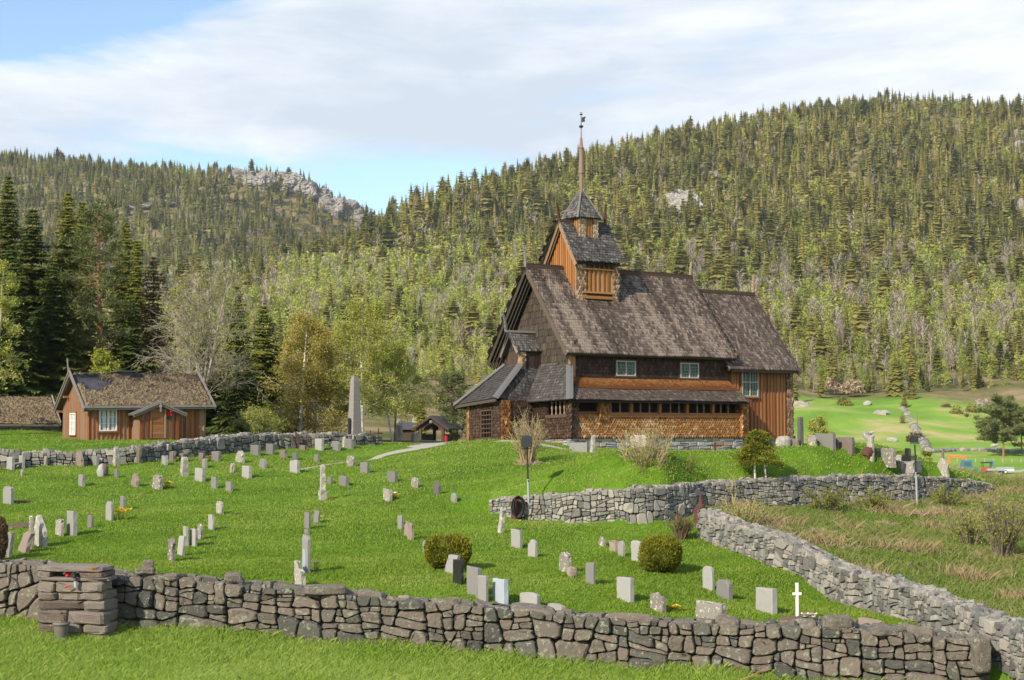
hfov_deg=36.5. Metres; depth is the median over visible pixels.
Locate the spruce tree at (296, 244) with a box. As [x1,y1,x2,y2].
[293,235,298,258]
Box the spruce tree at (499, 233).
[495,215,504,253]
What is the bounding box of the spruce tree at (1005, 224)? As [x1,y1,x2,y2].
[999,216,1010,237]
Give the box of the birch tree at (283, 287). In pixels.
[273,283,296,307]
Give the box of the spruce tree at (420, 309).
[416,297,425,321]
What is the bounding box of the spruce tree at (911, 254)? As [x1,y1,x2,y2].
[905,249,917,266]
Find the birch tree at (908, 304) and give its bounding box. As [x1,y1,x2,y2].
[900,299,912,324]
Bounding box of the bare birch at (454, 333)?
[451,319,460,348]
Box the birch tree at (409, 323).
[406,313,415,343]
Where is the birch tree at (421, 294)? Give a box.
[413,284,426,309]
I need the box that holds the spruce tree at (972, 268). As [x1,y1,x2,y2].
[967,254,977,280]
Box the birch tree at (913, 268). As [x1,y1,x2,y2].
[909,262,917,276]
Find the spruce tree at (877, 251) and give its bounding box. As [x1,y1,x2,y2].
[872,242,884,272]
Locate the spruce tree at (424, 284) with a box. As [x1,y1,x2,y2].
[422,267,427,308]
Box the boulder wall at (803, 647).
[0,557,991,679]
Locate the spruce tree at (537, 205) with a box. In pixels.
[530,189,545,217]
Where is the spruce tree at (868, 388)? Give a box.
[862,366,871,391]
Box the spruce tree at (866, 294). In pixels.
[860,279,872,312]
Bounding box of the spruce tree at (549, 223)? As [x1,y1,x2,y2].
[541,219,552,238]
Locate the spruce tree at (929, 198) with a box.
[921,187,936,214]
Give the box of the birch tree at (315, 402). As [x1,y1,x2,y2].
[282,321,349,432]
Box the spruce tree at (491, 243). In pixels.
[482,235,500,259]
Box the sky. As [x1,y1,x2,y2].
[0,0,1023,215]
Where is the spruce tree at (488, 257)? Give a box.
[486,247,491,269]
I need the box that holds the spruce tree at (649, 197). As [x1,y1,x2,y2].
[644,189,653,214]
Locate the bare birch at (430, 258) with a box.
[425,254,433,272]
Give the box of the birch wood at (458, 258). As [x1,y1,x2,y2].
[0,96,1023,389]
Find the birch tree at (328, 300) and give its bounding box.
[318,297,335,319]
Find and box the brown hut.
[402,422,424,439]
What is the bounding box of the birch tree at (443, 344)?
[435,340,455,367]
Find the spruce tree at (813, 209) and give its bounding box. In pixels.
[807,192,820,229]
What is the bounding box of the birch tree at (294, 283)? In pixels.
[291,277,299,288]
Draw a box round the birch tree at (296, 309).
[287,304,300,318]
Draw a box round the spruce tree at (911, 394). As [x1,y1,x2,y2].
[906,381,916,398]
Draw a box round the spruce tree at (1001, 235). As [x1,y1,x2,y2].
[999,224,1003,249]
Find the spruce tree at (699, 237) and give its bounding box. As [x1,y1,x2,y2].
[695,225,704,253]
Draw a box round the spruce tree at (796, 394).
[791,373,799,400]
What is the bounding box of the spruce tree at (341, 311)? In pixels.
[337,293,348,334]
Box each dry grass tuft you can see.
[514,458,550,464]
[761,521,804,529]
[804,526,838,533]
[838,543,870,550]
[871,520,898,526]
[895,545,919,551]
[913,508,941,517]
[930,504,957,514]
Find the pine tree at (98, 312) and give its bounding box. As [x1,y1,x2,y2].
[54,193,137,366]
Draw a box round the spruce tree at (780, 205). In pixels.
[777,195,783,219]
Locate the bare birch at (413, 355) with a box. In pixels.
[410,343,417,362]
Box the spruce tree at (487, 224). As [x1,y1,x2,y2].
[484,215,491,234]
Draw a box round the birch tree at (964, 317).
[955,307,972,335]
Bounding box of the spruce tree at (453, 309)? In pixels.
[443,298,461,324]
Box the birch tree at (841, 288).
[830,287,850,320]
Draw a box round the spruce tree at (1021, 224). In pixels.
[1018,215,1023,235]
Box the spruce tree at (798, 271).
[793,261,803,292]
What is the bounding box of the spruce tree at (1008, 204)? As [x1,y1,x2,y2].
[1002,193,1016,228]
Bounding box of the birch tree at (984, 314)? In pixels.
[975,308,994,340]
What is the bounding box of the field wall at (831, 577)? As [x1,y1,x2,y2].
[696,508,1023,679]
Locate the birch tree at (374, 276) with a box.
[365,273,377,286]
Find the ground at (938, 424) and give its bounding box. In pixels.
[0,110,1023,679]
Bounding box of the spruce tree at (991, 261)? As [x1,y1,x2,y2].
[987,245,993,271]
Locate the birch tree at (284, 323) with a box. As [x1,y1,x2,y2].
[274,311,286,339]
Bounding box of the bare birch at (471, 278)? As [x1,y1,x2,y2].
[466,271,480,298]
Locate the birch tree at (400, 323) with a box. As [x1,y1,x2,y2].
[394,322,407,345]
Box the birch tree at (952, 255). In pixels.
[949,250,956,272]
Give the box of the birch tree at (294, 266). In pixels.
[288,259,301,275]
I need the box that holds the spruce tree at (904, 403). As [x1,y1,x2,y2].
[899,392,907,407]
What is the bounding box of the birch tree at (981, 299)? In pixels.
[973,290,991,321]
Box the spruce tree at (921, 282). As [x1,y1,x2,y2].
[917,269,925,296]
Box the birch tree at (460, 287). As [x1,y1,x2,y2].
[449,279,467,305]
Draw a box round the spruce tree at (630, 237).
[628,227,633,251]
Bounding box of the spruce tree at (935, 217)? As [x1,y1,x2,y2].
[928,201,941,241]
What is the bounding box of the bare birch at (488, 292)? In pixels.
[482,283,493,302]
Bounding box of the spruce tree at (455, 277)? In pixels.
[451,267,457,294]
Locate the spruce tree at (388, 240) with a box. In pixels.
[379,224,397,251]
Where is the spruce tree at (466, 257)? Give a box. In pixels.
[461,248,471,273]
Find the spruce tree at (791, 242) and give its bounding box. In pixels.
[787,225,797,270]
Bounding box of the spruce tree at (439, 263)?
[434,253,442,288]
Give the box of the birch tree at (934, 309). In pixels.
[930,299,938,326]
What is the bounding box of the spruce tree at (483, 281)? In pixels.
[481,267,485,295]
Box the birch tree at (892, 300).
[884,294,897,326]
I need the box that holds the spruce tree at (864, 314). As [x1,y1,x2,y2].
[852,303,873,349]
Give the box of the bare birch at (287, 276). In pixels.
[285,274,294,288]
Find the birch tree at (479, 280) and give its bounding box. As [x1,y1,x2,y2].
[472,270,485,295]
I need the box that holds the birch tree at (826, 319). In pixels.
[818,312,833,337]
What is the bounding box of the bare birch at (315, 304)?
[310,295,321,316]
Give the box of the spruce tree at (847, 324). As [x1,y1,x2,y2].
[841,303,854,354]
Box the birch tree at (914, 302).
[905,289,923,314]
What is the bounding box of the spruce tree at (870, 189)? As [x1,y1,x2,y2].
[866,181,876,213]
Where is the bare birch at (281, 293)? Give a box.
[272,281,286,308]
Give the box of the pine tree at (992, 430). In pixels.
[963,392,1023,456]
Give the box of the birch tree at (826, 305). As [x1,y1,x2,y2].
[815,298,837,328]
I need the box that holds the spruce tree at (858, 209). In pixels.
[853,194,862,227]
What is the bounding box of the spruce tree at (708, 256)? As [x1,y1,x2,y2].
[702,238,714,266]
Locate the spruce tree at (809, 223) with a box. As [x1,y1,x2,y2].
[807,208,813,245]
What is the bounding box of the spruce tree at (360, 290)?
[357,278,364,305]
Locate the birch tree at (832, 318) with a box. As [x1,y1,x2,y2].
[828,304,841,333]
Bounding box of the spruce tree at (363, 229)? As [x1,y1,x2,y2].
[355,226,371,253]
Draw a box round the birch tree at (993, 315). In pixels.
[984,313,1000,339]
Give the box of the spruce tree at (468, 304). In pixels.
[463,295,470,346]
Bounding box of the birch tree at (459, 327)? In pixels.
[452,322,465,350]
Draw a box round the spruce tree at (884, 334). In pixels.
[876,320,890,361]
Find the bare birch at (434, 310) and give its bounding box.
[428,299,441,328]
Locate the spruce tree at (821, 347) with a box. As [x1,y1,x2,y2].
[812,330,831,364]
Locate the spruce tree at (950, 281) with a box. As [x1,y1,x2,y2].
[948,273,953,302]
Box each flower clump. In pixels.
[113,506,131,519]
[164,481,171,487]
[313,560,321,569]
[669,604,680,610]
[799,612,817,619]
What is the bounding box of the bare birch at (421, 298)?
[417,290,424,312]
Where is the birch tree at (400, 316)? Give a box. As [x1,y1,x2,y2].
[396,307,408,339]
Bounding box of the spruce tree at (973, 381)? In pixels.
[969,351,977,389]
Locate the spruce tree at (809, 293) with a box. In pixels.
[807,279,812,312]
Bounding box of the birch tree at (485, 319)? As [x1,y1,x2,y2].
[478,316,494,342]
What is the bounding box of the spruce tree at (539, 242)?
[536,227,542,255]
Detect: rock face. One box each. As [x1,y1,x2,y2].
[123,200,174,209]
[227,168,317,198]
[315,188,377,226]
[664,188,702,213]
[703,171,720,178]
[1012,129,1021,137]
[1014,139,1023,153]
[1015,197,1022,210]
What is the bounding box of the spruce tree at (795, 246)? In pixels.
[793,226,797,259]
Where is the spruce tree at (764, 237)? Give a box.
[758,223,769,265]
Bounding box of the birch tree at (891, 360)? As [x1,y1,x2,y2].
[884,353,894,375]
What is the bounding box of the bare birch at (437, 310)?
[430,299,444,333]
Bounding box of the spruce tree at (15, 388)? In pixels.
[0,245,50,395]
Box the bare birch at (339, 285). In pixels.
[333,273,345,293]
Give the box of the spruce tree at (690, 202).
[687,191,694,217]
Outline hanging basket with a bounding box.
[165,411,171,418]
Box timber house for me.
[53,358,216,439]
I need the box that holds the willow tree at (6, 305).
[0,258,31,388]
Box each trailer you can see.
[985,469,1004,472]
[996,467,1013,473]
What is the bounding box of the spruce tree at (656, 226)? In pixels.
[649,213,661,244]
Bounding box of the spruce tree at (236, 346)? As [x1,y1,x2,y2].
[215,286,256,413]
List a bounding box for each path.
[301,441,454,469]
[493,440,564,448]
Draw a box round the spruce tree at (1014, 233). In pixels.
[1010,220,1019,254]
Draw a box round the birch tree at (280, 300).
[273,295,289,315]
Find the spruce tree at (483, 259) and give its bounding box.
[480,247,486,271]
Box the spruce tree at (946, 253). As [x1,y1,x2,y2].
[938,243,952,276]
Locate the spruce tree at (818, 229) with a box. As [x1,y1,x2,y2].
[816,211,820,246]
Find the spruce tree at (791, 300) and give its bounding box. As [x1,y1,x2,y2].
[786,290,793,336]
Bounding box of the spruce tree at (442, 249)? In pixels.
[439,234,446,260]
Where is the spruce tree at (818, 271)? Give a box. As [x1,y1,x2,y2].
[814,250,826,291]
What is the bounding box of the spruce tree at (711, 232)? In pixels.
[708,212,716,247]
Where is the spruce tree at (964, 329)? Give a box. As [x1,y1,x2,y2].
[959,312,967,344]
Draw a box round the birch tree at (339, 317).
[327,313,342,328]
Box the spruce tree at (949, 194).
[947,179,952,207]
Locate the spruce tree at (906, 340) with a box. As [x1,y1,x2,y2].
[902,318,913,366]
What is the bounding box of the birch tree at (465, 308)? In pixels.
[461,298,470,324]
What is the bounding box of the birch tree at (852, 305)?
[848,300,853,327]
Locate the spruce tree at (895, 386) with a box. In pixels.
[885,355,907,396]
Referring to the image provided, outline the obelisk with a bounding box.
[347,376,361,434]
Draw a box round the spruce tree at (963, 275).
[959,263,966,290]
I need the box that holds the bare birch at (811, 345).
[808,334,814,367]
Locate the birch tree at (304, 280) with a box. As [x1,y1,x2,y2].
[298,275,310,287]
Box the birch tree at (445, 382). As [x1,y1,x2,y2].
[427,367,470,440]
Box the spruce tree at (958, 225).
[950,217,960,247]
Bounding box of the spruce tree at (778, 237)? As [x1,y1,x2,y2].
[774,228,785,255]
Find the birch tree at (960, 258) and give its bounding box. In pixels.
[952,251,965,271]
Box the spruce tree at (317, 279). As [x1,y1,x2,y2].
[313,266,320,317]
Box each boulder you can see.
[793,400,809,406]
[863,401,871,404]
[873,410,890,414]
[887,437,897,441]
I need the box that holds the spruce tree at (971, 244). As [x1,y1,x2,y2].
[969,233,974,262]
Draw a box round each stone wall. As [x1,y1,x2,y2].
[898,406,931,450]
[927,447,1023,453]
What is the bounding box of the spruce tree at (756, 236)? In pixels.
[752,224,759,261]
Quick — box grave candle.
[65,572,76,576]
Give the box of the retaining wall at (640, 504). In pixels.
[489,473,994,524]
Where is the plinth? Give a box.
[411,433,418,441]
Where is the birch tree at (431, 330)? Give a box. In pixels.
[424,317,438,346]
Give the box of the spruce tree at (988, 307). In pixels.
[984,297,993,330]
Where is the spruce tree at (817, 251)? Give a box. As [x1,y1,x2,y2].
[815,238,820,267]
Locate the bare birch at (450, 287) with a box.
[446,277,459,300]
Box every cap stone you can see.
[135,567,155,574]
[142,559,153,567]
[163,573,178,580]
[224,572,242,582]
[304,584,346,594]
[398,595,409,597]
[821,614,853,630]
[867,626,903,635]
[971,635,991,673]
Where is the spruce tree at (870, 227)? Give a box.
[868,217,872,254]
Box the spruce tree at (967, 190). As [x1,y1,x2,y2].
[962,173,973,201]
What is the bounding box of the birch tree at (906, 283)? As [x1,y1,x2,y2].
[901,272,913,305]
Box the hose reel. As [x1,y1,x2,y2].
[511,495,525,519]
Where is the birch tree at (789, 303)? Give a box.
[781,297,801,324]
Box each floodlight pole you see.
[521,436,531,515]
[910,436,917,502]
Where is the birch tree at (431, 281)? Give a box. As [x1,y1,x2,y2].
[426,276,439,297]
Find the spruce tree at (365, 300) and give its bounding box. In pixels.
[364,291,368,310]
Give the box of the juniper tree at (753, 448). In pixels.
[731,428,787,478]
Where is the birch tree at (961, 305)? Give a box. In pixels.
[955,300,976,330]
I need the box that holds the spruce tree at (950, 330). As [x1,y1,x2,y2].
[945,313,954,355]
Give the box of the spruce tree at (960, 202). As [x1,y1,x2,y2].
[959,192,967,218]
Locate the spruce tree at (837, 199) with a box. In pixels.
[834,183,841,215]
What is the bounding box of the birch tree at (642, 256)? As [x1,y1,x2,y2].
[630,247,647,271]
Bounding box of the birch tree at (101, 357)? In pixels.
[87,345,121,372]
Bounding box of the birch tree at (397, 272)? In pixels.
[390,269,401,295]
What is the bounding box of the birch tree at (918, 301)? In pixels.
[915,292,927,313]
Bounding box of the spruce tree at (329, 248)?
[324,230,332,256]
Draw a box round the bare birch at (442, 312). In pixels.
[438,303,445,328]
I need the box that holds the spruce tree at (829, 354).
[822,327,831,370]
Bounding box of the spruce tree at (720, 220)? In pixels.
[714,206,724,239]
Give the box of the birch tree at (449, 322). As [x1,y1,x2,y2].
[443,318,454,346]
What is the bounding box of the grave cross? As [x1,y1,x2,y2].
[792,583,801,615]
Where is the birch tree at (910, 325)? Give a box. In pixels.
[897,322,918,355]
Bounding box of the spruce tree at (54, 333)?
[21,263,86,429]
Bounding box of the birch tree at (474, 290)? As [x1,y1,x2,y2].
[467,283,486,303]
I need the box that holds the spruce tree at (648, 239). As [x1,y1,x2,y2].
[643,225,654,260]
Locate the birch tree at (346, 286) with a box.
[341,279,351,298]
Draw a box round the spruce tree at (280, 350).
[268,345,305,432]
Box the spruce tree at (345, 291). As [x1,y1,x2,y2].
[342,285,350,310]
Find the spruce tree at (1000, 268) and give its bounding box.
[992,259,1006,285]
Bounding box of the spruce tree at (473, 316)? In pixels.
[463,303,483,344]
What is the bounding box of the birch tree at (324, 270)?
[320,267,331,283]
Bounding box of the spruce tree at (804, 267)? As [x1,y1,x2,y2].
[801,256,806,279]
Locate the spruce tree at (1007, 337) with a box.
[1001,319,1011,364]
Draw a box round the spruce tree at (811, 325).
[803,315,818,354]
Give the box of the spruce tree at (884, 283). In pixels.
[874,271,893,301]
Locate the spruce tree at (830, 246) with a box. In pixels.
[828,234,834,261]
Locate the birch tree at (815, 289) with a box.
[801,274,824,299]
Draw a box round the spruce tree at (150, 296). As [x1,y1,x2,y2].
[133,257,175,372]
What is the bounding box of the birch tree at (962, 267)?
[956,260,968,276]
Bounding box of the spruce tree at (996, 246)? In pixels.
[992,226,1001,266]
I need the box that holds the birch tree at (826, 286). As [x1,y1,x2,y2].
[822,281,833,297]
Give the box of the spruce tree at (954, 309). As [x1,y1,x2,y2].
[952,297,958,336]
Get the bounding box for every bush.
[0,516,8,559]
[228,401,288,433]
[423,532,472,567]
[637,534,682,571]
[824,376,843,390]
[835,396,852,405]
[838,378,866,393]
[899,414,904,423]
[905,431,924,441]
[940,403,950,407]
[949,405,963,414]
[964,402,980,412]
[973,398,989,406]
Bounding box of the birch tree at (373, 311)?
[300,290,411,432]
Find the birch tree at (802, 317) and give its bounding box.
[796,308,807,340]
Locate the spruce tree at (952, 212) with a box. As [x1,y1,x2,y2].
[947,202,957,226]
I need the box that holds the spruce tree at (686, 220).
[680,208,691,245]
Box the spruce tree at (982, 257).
[977,249,989,277]
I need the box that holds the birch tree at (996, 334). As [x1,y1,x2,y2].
[988,330,1010,361]
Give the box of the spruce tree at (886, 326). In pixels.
[884,318,895,352]
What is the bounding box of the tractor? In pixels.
[973,462,991,472]
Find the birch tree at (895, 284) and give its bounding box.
[889,277,901,295]
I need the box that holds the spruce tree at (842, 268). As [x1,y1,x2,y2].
[839,251,845,281]
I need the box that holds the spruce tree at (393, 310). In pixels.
[389,294,401,335]
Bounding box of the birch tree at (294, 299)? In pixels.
[282,296,304,319]
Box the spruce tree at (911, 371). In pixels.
[904,345,919,389]
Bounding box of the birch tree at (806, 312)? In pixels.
[799,303,810,329]
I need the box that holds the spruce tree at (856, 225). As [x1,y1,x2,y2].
[854,215,858,256]
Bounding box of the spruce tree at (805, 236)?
[802,221,814,258]
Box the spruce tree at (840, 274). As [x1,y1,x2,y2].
[837,267,843,298]
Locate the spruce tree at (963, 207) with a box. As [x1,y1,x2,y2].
[961,195,967,217]
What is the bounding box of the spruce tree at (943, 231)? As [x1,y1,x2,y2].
[940,217,947,243]
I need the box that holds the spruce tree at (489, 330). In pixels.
[483,314,495,343]
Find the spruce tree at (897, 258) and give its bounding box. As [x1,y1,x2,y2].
[892,246,902,274]
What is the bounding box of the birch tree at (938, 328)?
[933,311,948,342]
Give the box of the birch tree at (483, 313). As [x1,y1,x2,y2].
[482,310,496,336]
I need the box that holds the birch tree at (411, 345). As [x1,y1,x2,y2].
[406,338,420,368]
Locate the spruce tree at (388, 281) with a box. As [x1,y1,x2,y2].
[380,255,393,301]
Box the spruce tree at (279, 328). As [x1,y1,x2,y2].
[275,310,284,352]
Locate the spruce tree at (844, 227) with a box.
[839,211,848,236]
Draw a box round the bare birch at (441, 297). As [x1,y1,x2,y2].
[436,293,449,322]
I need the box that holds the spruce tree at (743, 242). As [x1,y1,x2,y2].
[738,231,750,257]
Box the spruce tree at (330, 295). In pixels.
[325,281,336,316]
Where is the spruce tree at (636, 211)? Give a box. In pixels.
[631,209,645,225]
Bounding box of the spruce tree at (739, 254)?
[734,239,740,268]
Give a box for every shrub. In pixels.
[504,407,548,464]
[612,418,677,477]
[666,509,697,539]
[674,452,699,471]
[716,493,772,522]
[725,471,738,502]
[799,481,852,511]
[805,414,834,441]
[852,486,894,509]
[920,447,933,461]
[926,481,971,505]
[940,506,999,545]
[964,476,1023,558]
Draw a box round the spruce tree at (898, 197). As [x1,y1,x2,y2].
[894,184,902,224]
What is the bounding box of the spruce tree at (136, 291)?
[115,240,150,365]
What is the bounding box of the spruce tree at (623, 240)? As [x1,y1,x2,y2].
[618,229,630,253]
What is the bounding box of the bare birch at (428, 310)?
[423,300,430,330]
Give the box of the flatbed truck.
[958,460,978,471]
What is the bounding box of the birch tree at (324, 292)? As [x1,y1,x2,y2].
[317,280,337,308]
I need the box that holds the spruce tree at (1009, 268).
[1006,254,1014,290]
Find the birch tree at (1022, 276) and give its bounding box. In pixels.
[1014,268,1023,298]
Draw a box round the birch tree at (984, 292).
[975,285,990,310]
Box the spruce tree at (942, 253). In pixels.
[937,241,943,273]
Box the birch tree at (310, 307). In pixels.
[305,298,315,317]
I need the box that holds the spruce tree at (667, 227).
[665,207,670,244]
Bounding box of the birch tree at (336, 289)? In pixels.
[332,281,341,308]
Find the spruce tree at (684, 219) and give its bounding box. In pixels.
[681,213,687,233]
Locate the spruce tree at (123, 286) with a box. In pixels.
[102,222,144,360]
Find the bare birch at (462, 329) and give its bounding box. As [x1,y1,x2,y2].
[457,321,467,346]
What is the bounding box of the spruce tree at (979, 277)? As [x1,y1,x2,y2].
[973,264,984,305]
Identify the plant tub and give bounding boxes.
[52,622,69,640]
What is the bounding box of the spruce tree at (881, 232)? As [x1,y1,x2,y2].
[877,222,888,248]
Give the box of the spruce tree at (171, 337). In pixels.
[159,319,182,372]
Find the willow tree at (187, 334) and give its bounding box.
[124,262,269,401]
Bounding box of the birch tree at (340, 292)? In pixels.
[334,284,344,312]
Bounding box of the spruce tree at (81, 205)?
[69,202,96,372]
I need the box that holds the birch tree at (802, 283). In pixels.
[798,274,808,305]
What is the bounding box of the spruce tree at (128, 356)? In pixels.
[110,301,160,372]
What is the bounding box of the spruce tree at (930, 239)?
[926,226,934,262]
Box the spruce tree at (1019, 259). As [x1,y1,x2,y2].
[1011,249,1023,286]
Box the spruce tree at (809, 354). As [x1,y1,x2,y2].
[805,330,812,366]
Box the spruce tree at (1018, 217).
[1014,211,1023,226]
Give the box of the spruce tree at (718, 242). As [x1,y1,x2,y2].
[709,227,722,265]
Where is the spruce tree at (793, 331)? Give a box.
[791,330,795,361]
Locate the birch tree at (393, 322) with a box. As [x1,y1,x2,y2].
[387,314,396,340]
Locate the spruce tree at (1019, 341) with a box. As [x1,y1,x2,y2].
[1011,317,1023,365]
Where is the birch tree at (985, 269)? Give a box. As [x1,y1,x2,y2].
[979,265,991,296]
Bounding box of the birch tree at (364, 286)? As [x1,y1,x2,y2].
[359,281,370,296]
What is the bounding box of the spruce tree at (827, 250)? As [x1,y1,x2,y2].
[825,240,832,278]
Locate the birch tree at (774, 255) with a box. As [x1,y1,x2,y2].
[770,246,779,268]
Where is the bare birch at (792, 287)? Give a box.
[787,279,797,297]
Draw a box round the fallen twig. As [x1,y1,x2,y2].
[741,666,768,679]
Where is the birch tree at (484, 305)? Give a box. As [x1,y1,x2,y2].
[477,295,493,324]
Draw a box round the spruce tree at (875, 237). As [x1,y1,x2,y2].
[870,227,882,257]
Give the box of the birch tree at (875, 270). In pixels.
[867,258,883,284]
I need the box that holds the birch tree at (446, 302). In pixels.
[434,298,451,329]
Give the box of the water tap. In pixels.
[65,573,79,587]
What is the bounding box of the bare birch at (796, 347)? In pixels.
[791,334,802,360]
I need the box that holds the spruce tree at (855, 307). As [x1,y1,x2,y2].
[850,288,862,348]
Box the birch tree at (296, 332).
[252,308,348,432]
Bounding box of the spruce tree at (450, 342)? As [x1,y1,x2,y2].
[444,323,453,355]
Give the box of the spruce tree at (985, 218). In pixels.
[982,208,994,243]
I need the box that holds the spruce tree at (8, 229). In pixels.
[0,176,25,333]
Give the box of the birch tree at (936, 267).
[924,253,943,276]
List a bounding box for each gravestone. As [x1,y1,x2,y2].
[3,486,13,504]
[5,532,14,557]
[6,457,14,469]
[18,531,34,552]
[19,455,24,468]
[29,516,33,548]
[34,515,47,547]
[43,456,47,465]
[55,519,63,535]
[66,511,77,535]
[75,450,84,466]
[78,474,85,486]
[87,515,93,527]
[92,456,98,465]
[97,463,107,476]
[105,501,113,520]
[113,446,120,465]
[114,469,118,477]
[120,496,125,509]
[131,473,139,486]
[135,447,141,463]
[152,475,162,489]
[161,455,167,465]
[168,537,175,561]
[169,451,175,461]
[177,536,186,555]
[179,453,184,460]
[180,457,188,475]
[183,526,188,545]
[189,528,197,546]
[195,468,205,481]
[197,523,202,539]
[198,453,204,461]
[202,459,207,467]
[208,514,213,529]
[211,451,220,461]
[211,476,217,488]
[216,501,223,514]
[225,482,232,491]
[230,463,234,472]
[235,450,244,462]
[242,466,251,478]
[250,445,260,455]
[259,458,266,468]
[266,444,274,454]
[279,450,287,457]
[290,460,299,472]
[292,452,297,459]
[294,560,300,569]
[294,568,305,584]
[300,445,306,449]
[302,534,310,571]
[302,549,304,570]
[304,512,310,528]
[313,510,320,522]
[314,454,319,461]
[315,438,323,450]
[318,464,327,499]
[327,477,331,483]
[331,441,340,450]
[339,476,348,485]
[344,439,353,448]
[347,455,354,466]
[360,462,369,473]
[383,488,391,500]
[387,471,397,482]
[396,419,402,439]
[397,515,403,529]
[404,521,408,535]
[407,522,413,539]
[411,477,418,487]
[433,481,440,494]
[444,554,460,573]
[451,493,456,502]
[453,559,463,584]
[467,565,480,596]
[478,575,488,601]
[493,578,508,603]
[498,506,505,532]
[511,529,521,547]
[520,592,539,603]
[528,539,536,557]
[548,603,564,609]
[559,552,571,571]
[567,566,577,577]
[569,442,588,452]
[585,562,595,584]
[590,435,595,452]
[599,537,605,545]
[609,540,617,551]
[617,577,633,602]
[618,541,624,555]
[630,435,648,446]
[631,540,640,561]
[650,592,665,613]
[695,600,726,618]
[702,566,713,590]
[716,579,732,600]
[756,587,776,614]
[776,436,791,446]
[791,438,798,445]
[797,417,803,445]
[808,435,816,445]
[815,433,835,450]
[836,437,854,454]
[858,617,883,624]
[875,448,895,467]
[896,455,901,468]
[897,448,921,472]
[937,458,948,476]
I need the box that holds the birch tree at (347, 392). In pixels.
[328,363,349,431]
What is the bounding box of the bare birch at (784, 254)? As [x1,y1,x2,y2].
[778,250,793,262]
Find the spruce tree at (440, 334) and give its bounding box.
[436,320,443,350]
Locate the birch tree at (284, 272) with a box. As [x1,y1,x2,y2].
[275,265,292,282]
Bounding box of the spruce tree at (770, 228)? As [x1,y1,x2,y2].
[763,217,778,242]
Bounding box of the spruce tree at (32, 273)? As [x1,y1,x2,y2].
[1,209,75,381]
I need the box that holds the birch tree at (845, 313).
[839,305,852,323]
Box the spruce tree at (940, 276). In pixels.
[933,258,944,309]
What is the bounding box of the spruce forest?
[0,88,1023,391]
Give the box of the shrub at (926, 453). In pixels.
[920,447,933,461]
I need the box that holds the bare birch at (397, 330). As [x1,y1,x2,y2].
[390,322,401,342]
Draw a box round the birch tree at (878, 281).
[870,279,894,302]
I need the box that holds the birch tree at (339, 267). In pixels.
[335,264,346,279]
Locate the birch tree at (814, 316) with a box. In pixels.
[802,304,825,331]
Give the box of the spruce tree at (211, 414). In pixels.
[193,333,236,435]
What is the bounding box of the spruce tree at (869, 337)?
[866,319,873,350]
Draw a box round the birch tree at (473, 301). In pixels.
[462,297,479,311]
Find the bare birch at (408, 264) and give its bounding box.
[403,258,414,278]
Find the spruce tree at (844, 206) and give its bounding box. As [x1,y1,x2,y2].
[839,200,849,225]
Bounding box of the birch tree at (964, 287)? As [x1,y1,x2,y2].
[959,286,969,313]
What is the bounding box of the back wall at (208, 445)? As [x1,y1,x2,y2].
[0,431,382,467]
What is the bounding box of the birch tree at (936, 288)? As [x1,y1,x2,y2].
[929,278,946,301]
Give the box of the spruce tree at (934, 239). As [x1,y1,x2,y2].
[933,225,936,247]
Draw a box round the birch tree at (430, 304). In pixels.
[424,294,435,318]
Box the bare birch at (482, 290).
[478,285,490,317]
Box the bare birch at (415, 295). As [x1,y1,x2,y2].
[409,286,419,307]
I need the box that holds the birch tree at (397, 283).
[391,280,406,291]
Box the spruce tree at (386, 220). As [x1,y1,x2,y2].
[378,212,388,247]
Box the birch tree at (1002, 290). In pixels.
[991,277,1005,309]
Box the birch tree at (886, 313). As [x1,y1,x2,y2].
[877,308,895,333]
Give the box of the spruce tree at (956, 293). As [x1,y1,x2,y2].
[952,276,959,315]
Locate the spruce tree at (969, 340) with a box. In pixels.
[965,328,974,367]
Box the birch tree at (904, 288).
[897,280,908,301]
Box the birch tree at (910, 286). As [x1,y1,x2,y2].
[904,278,918,305]
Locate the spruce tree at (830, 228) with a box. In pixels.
[827,217,834,242]
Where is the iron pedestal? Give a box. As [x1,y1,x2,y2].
[694,493,706,523]
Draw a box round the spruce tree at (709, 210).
[707,200,714,220]
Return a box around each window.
[68,411,76,435]
[97,410,118,432]
[614,359,637,377]
[678,361,700,379]
[740,372,759,397]
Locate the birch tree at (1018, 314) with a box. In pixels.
[1005,306,1023,334]
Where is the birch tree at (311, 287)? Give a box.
[302,280,319,303]
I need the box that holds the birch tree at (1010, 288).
[1000,281,1020,306]
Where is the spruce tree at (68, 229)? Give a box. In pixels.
[38,193,96,428]
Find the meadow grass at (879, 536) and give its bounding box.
[693,464,1023,617]
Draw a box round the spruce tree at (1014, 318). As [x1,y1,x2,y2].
[1009,309,1017,345]
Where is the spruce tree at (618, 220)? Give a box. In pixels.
[615,210,620,231]
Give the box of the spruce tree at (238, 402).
[206,348,285,435]
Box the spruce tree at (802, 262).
[800,249,803,269]
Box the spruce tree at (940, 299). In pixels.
[938,285,947,319]
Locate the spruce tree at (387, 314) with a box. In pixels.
[382,298,389,338]
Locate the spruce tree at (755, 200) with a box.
[752,183,760,219]
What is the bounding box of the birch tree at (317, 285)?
[313,278,328,297]
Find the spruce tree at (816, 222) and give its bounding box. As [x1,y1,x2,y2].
[814,208,817,232]
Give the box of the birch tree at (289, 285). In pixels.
[285,281,294,294]
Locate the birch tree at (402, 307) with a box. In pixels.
[398,297,414,324]
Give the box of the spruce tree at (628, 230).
[626,218,630,239]
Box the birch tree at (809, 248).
[804,244,820,257]
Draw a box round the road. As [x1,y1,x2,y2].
[999,469,1023,473]
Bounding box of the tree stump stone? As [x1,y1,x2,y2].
[862,431,874,461]
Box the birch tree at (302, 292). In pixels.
[296,285,308,311]

